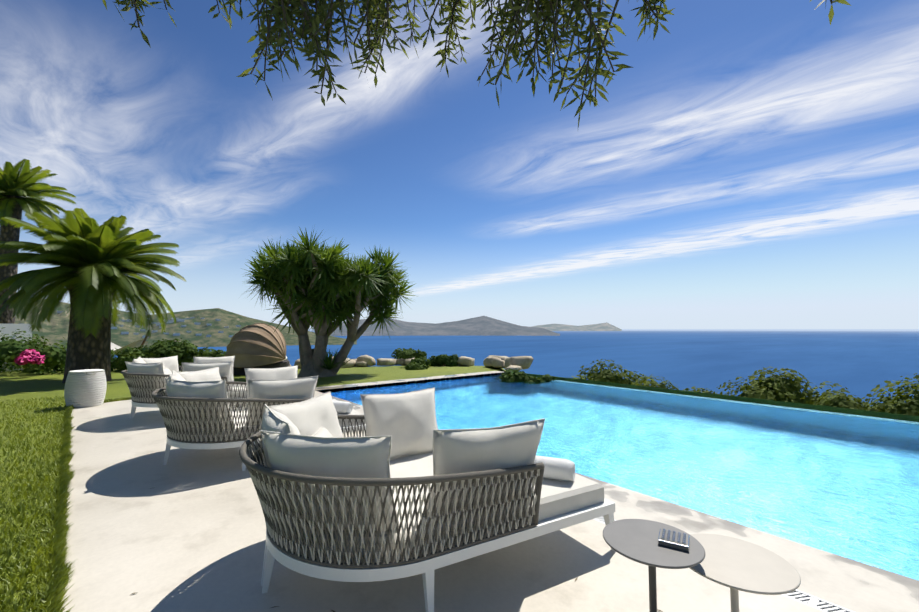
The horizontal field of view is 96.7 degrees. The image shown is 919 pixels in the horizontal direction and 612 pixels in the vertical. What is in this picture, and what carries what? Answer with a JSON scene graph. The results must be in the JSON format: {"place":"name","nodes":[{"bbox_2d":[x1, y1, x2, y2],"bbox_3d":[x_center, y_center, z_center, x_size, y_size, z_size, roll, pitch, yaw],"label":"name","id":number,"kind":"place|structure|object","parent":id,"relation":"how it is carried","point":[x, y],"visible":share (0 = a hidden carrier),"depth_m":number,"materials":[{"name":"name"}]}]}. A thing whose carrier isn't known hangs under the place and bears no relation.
{"place":"outdoors","nodes":[
{"label":"outdoors","id":0,"kind":"place"},
{"bbox_2d":[0,395,131,611],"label":"grass","id":1,"kind":"structure","parent":0,"point":[54,576],"depth_m":3.38,"materials":[{"name":"green plant"}]},
{"bbox_2d":[15,297,356,349],"bbox_3d":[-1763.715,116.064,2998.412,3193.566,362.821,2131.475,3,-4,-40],"label":"hillside","id":2,"kind":"structure","parent":0,"point":[216,327],"depth_m":2470.42,"materials":[{"name":"green plant"}]},
{"bbox_2d":[315,373,500,392],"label":"tiles","id":3,"kind":"object","parent":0,"point":[378,385],"visible":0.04,"depth_m":11.70,"materials":[{"name":"tile"}]},
{"bbox_2d":[323,375,918,580],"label":"pool water","id":4,"kind":"structure","parent":3,"relation":"in","point":[844,485],"depth_m":5.28,"materials":[{"name":"blue liquid"}]},
{"bbox_2d":[330,316,559,335],"bbox_3d":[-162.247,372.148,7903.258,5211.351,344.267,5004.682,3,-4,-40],"label":"headland","id":5,"kind":"structure","parent":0,"point":[482,326],"depth_m":6550.91,"materials":[{"name":"grey stone"}]},
{"bbox_2d":[0,365,918,611],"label":"lawn terrain","id":6,"kind":"structure","parent":0,"point":[14,385],"depth_m":10.12,"materials":[{"name":"green plant"}]},
{"bbox_2d":[0,324,31,370],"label":"garden wall","id":7,"kind":"structure","parent":6,"relation":"on","point":[9,329],"depth_m":15.53,"materials":[{"name":"white"}]},
{"bbox_2d":[14,349,45,364],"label":"bougainvillea","id":8,"kind":"object","parent":6,"relation":"on","point":[32,356],"visible":1,"depth_m":13.44,"materials":[{"name":"pink plant"}]},
{"bbox_2d":[0,159,75,323],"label":"palm","id":9,"kind":"object","parent":6,"relation":"on","point":[17,190],"visible":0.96,"depth_m":20.15,"materials":[{"name":"green plant"}]},
{"bbox_2d":[0,327,118,374],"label":"shrub","id":10,"kind":"object","parent":6,"relation":"on","point":[11,350],"visible":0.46,"depth_m":14.47,"materials":[{"name":"green plant"}]},
{"bbox_2d":[64,369,106,407],"bbox_3d":[-7.447,1.639,8.144,0.625,0.712,0.624,3,-4,-40],"label":"planter","id":11,"kind":"object","parent":6,"relation":"on","point":[84,388],"visible":0.98,"depth_m":7.94,"materials":[{"name":"white ceramic"}]},
{"bbox_2d":[0,208,185,382],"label":"canary palm","id":12,"kind":"object","parent":6,"relation":"on","point":[89,256],"visible":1,"depth_m":12.06,"materials":[{"name":"green plant"}]},
{"bbox_2d":[111,336,147,354],"bbox_3d":[-15.380,1.969,18.495,4.295,1.392,1.200,-2,-4,25],"label":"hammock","id":13,"kind":"object","parent":6,"relation":"on","point":[142,342],"visible":0.17,"depth_m":17.78,"materials":[{"name":"white fabric"}]},
{"bbox_2d":[111,342,172,371],"bbox_3d":[-12.751,2.056,16.382,2.158,1.221,1.884,3,-4,-40],"label":"shrub","id":14,"kind":"object","parent":6,"relation":"on","point":[128,354],"visible":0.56,"depth_m":16.07,"materials":[{"name":"green plant"}]},
{"bbox_2d":[151,338,193,369],"bbox_3d":[-12.010,2.028,17.113,1.611,1.387,2.163,3,-4,-40],"label":"shrub","id":15,"kind":"object","parent":6,"relation":"on","point":[172,343],"visible":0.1,"depth_m":17.09,"materials":[{"name":"green plant"}]},
{"bbox_2d":[164,343,216,365],"bbox_3d":[-11.246,2.092,17.068,1.907,1.112,1.893,3,-4,-40],"label":"shrub","id":16,"kind":"object","parent":6,"relation":"on","point":[187,353],"visible":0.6,"depth_m":16.40,"materials":[{"name":"green plant"}]},
{"bbox_2d":[193,349,226,362],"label":"shrub","id":17,"kind":"object","parent":6,"relation":"on","point":[219,353],"visible":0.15,"depth_m":15.82,"materials":[{"name":"green plant"}]},
{"bbox_2d":[224,323,289,374],"bbox_3d":[-7.502,1.556,15.217,2.166,1.860,2.275,-1,-3,10],"label":"canopy daybed","id":18,"kind":"object","parent":6,"relation":"on","point":[259,345],"visible":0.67,"depth_m":14.49,"materials":[{"name":"brown wicker"}]},
{"bbox_2d":[114,355,532,371],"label":"border rocks","id":19,"kind":"object","parent":6,"relation":"on","point":[519,363],"visible":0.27,"depth_m":17.01,"materials":[{"name":"beige stone"}]},
{"bbox_2d":[241,226,414,377],"bbox_3d":[-4.083,0.140,13.871,6.057,4.971,5.012,3,-4,-40],"label":"yucca tree","id":20,"kind":"object","parent":6,"relation":"on","point":[323,287],"visible":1,"depth_m":12.81,"materials":[{"name":"green plant"}]},
{"bbox_2d":[391,348,426,358],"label":"shrub","id":21,"kind":"object","parent":6,"relation":"on","point":[404,353],"visible":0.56,"depth_m":18.38,"materials":[{"name":"green plant"}]},
{"bbox_2d":[401,357,430,369],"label":"shrub","id":22,"kind":"object","parent":6,"relation":"on","point":[421,363],"visible":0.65,"depth_m":15.96,"materials":[{"name":"green plant"}]},
{"bbox_2d":[428,354,458,365],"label":"shrub","id":23,"kind":"object","parent":6,"relation":"on","point":[446,359],"visible":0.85,"depth_m":17.23,"materials":[{"name":"green plant"}]},
{"bbox_2d":[61,371,918,611],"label":"pool deck","id":24,"kind":"structure","parent":6,"relation":"on","point":[186,532],"depth_m":2.67,"materials":[{"name":"beige concrete"}]},
{"bbox_2d":[121,356,246,418],"bbox_3d":[-4.715,1.432,7.465,2.303,1.027,1.712,2,-4,-25],"label":"daybed","id":25,"kind":"object","parent":24,"relation":"on","point":[145,378],"visible":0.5,"depth_m":6.75,"materials":[{"name":"white fabric"}]},
{"bbox_2d":[151,365,365,470],"bbox_3d":[-2.491,1.305,5.198,2.303,1.027,1.712,2,-4,-32],"label":"daybed","id":26,"kind":"object","parent":24,"relation":"on","point":[201,409],"visible":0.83,"depth_m":4.41,"materials":[{"name":"white metal"}]},
{"bbox_2d":[239,387,614,611],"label":"daybed","id":27,"kind":"object","parent":24,"relation":"on","point":[404,487],"visible":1,"depth_m":2.24,"materials":[{"name":"grey fabric"}]},
{"bbox_2d":[603,519,704,611],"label":"side table","id":28,"kind":"object","parent":24,"relation":"on","point":[652,545],"visible":1,"depth_m":1.95,"materials":[{"name":"grey metal"}]},
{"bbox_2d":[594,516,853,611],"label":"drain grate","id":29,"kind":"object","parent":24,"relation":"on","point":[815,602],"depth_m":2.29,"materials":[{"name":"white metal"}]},
{"bbox_2d":[690,534,800,611],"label":"side table","id":30,"kind":"object","parent":24,"relation":"on","point":[734,565],"visible":0.75,"depth_m":1.90,"materials":[{"name":"white metal"}]},
{"bbox_2d":[500,368,528,381],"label":"shrub","id":31,"kind":"object","parent":6,"relation":"on","point":[512,376],"visible":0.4,"depth_m":12.64,"materials":[{"name":"green plant"}]},
{"bbox_2d":[522,374,554,381],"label":"shrub","id":32,"kind":"object","parent":6,"relation":"on","point":[546,377],"visible":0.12,"depth_m":12.56,"materials":[{"name":"green plant"}]},
{"bbox_2d":[568,375,596,380],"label":"shrub","id":33,"kind":"object","parent":6,"relation":"on","point":[583,376],"depth_m":14.74,"materials":[{"name":"green plant"}]},
{"bbox_2d":[577,359,637,385],"bbox_3d":[5.310,4.986,15.250,3.582,6.015,3.630,0,-3,-2],"label":"shrub","id":34,"kind":"object","parent":6,"relation":"on","point":[606,375],"visible":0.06,"depth_m":14.85,"materials":[{"name":"green plant"}]},
{"bbox_2d":[619,370,648,385],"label":"shrub","id":35,"kind":"object","parent":6,"relation":"on","point":[634,377],"depth_m":15.29,"materials":[{"name":"green plant"}]},
{"bbox_2d":[631,374,678,389],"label":"shrub","id":36,"kind":"object","parent":6,"relation":"on","point":[652,382],"visible":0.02,"depth_m":13.75,"materials":[{"name":"green plant"}]},
{"bbox_2d":[683,386,715,393],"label":"shrub","id":37,"kind":"object","parent":6,"relation":"on","point":[698,390],"visible":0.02,"depth_m":13.85,"materials":[{"name":"green plant"}]},
{"bbox_2d":[713,376,798,402],"bbox_3d":[9.242,5.096,12.352,3.508,5.998,4.362,2,-4,-26],"label":"shrub","id":38,"kind":"object","parent":6,"relation":"on","point":[759,394],"visible":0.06,"depth_m":12.15,"materials":[{"name":"green plant"}]},
{"bbox_2d":[745,367,814,403],"bbox_3d":[9.788,4.899,12.680,3.398,5.993,2.830,3,-4,-40],"label":"shrub","id":39,"kind":"object","parent":6,"relation":"on","point":[789,384],"visible":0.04,"depth_m":12.30,"materials":[{"name":"green plant"}]},
{"bbox_2d":[796,381,864,404],"bbox_3d":[11.178,5.335,12.777,5.081,5.994,2.892,1,-3,-20],"label":"shrub","id":40,"kind":"object","parent":6,"relation":"on","point":[817,394],"depth_m":12.36,"materials":[{"name":"green plant"}]},
{"bbox_2d":[812,392,867,409],"bbox_3d":[10.372,5.387,11.145,1.827,6.046,1.987,3,-4,-40],"label":"shrub","id":41,"kind":"object","parent":6,"relation":"on","point":[841,400],"visible":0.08,"depth_m":11.01,"materials":[{"name":"green plant"}]},
{"bbox_2d":[855,401,887,412],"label":"shrub","id":42,"kind":"object","parent":6,"relation":"on","point":[869,404],"depth_m":11.23,"materials":[{"name":"green plant"}]},
{"bbox_2d":[857,377,918,415],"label":"shrub","id":43,"kind":"object","parent":6,"relation":"on","point":[911,407],"visible":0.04,"depth_m":10.27,"materials":[{"name":"green plant"}]},
{"bbox_2d":[877,373,918,411],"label":"shrub","id":44,"kind":"object","parent":6,"relation":"on","point":[906,394],"visible":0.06,"depth_m":10.80,"materials":[{"name":"green plant"}]},
{"bbox_2d":[0,0,918,328],"label":"sky","id":45,"kind":"structure","parent":0,"point":[755,164],"materials":[{"name":"blue"}]},
{"bbox_2d":[102,0,850,126],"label":"tree branches","id":46,"kind":"object","parent":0,"point":[284,11],"visible":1,"depth_m":1.53,"materials":[{"name":"green plant"}]},
{"bbox_2d":[114,329,918,405],"bbox_3d":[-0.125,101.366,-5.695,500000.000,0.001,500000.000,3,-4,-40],"label":"sea water","id":47,"kind":"structure","parent":0,"point":[861,363],"depth_m":1755.11,"materials":[{"name":"blue liquid"}]},
{"bbox_2d":[532,322,621,330],"bbox_3d":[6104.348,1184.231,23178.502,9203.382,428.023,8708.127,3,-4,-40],"label":"islands","id":48,"kind":"object","parent":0,"point":[606,326],"visible":0.75,"depth_m":19897.47,"materials":[{"name":"grey stone"}]}
]}

